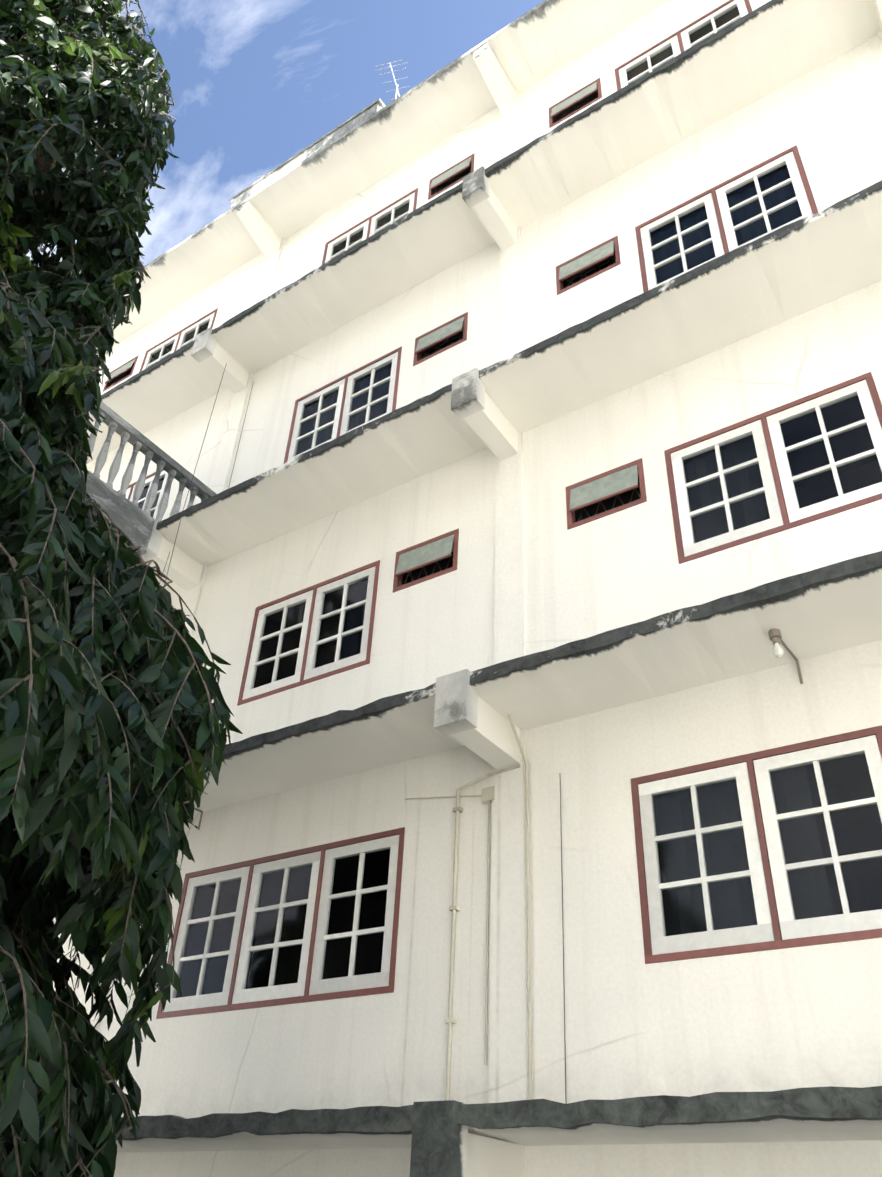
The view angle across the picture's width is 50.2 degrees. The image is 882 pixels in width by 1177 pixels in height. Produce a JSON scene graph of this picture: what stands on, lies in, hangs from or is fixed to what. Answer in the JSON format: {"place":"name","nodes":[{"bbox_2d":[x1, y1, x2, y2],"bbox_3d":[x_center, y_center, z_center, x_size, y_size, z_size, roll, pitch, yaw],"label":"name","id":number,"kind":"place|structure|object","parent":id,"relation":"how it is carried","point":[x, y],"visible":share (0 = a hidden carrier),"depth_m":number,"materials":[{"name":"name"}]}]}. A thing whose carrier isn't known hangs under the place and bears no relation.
{"place":"outdoors","nodes":[
{"label":"outdoors","id":0,"kind":"place"},
{"bbox_2d":[0,0,242,1176],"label":"tree","id":1,"kind":"object","parent":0,"point":[74,808],"depth_m":4.59,"materials":[{"name":"green plant"}]},
{"bbox_2d":[26,0,543,270],"label":"sky","id":2,"kind":"structure","parent":0,"point":[253,84],"materials":[{"name":"blue"}]},
{"bbox_2d":[230,98,384,208],"bbox_3d":[0.734,-6.705,12.084,32.000,0.349,0.890,-19,-41,28],"label":"roof upstand","id":3,"kind":"object","parent":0,"point":[317,145],"visible":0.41,"depth_m":13.13,"materials":[{"name":"white concrete"}]},
{"bbox_2d":[53,0,881,1176],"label":"building wall","id":4,"kind":"structure","parent":0,"point":[617,1016],"depth_m":7.02,"materials":[{"name":"white paint"}]},
{"bbox_2d":[82,401,216,555],"bbox_3d":[-5.064,-0.645,10.713,4.090,1.390,2.680,-19,-41,28],"label":"balcony balustrade","id":5,"kind":"object","parent":4,"relation":"attached to","point":[132,520],"visible":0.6,"depth_m":9.97,"materials":[{"name":"concrete"}]},
{"bbox_2d":[68,363,566,1103],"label":"hanging cables","id":6,"kind":"object","parent":4,"relation":"attached to","point":[560,781],"visible":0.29,"depth_m":6.25,"materials":[{"name":"grey"}]},
{"bbox_2d":[377,59,407,99],"bbox_3d":[-0.633,-6.606,13.323,0.462,1.514,1.008,-6,-37,13],"label":"yagi antenna","id":7,"kind":"object","parent":4,"relation":"on","point":[396,91],"visible":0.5,"depth_m":13.48,"materials":[{"name":"silver metal"}]},
{"bbox_2d":[405,714,531,1100],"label":"conduit pipes","id":8,"kind":"object","parent":4,"relation":"attached to","point":[487,795],"visible":0.9,"depth_m":6.16,"materials":[{"name":"white plastic"}]},
{"bbox_2d":[82,30,881,1102],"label":"pilasters","id":9,"kind":"object","parent":4,"relation":"attached to","point":[508,1004],"visible":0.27,"depth_m":7.23,"materials":[{"name":"white paint"}]},
{"bbox_2d":[86,0,881,1152],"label":"concrete ledges","id":10,"kind":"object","parent":4,"relation":"attached to","point":[788,270],"depth_m":8.13,"materials":[{"name":"beige concrete"}]},
{"bbox_2d":[96,0,881,1176],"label":"beam ends","id":11,"kind":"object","parent":4,"relation":"attached to","point":[444,1144],"depth_m":7.94,"materials":[{"name":"white concrete"}]},
{"bbox_2d":[103,0,881,1018],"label":"window frames","id":12,"kind":"structure","parent":4,"relation":"attached to","point":[779,942],"depth_m":7.20,"materials":[{"name":"brown wood"}]},
{"bbox_2d":[106,82,637,573],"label":"windows frosted panes","id":13,"kind":"object","parent":12,"relation":"in","point":[578,496],"visible":0.75,"depth_m":8.47,"materials":[{"name":"grey glass"}]},
{"bbox_2d":[111,95,640,583],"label":"dark window grilles","id":14,"kind":"object","parent":12,"relation":"in","point":[585,513],"visible":0.15,"depth_m":8.53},
{"bbox_2d":[53,0,881,1011],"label":"window sashes","id":15,"kind":"object","parent":12,"relation":"in","point":[791,926],"visible":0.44,"depth_m":6.91,"materials":[{"name":"white wood"}]},
{"bbox_2d":[139,10,881,994],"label":"window glass","id":16,"kind":"object","parent":15,"relation":"in","point":[707,520],"visible":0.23,"depth_m":7.06,"materials":[{"name":"glass"}]},
{"bbox_2d":[194,629,802,829],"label":"soffit lamp holders","id":17,"kind":"object","parent":4,"relation":"attached to","point":[775,636],"visible":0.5,"depth_m":5.71,"materials":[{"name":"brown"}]},
{"bbox_2d":[773,642,783,657],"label":"soffit lamp bulbs","id":18,"kind":"object","parent":17,"relation":"attached to","point":[778,651],"visible":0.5,"depth_m":5.52,"materials":[{"name":"white glass"}]},
{"bbox_2d":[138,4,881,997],"bbox_3d":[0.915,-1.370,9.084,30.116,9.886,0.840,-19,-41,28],"label":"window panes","id":19,"kind":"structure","parent":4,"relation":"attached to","point":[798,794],"depth_m":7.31,"materials":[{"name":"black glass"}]}
]}

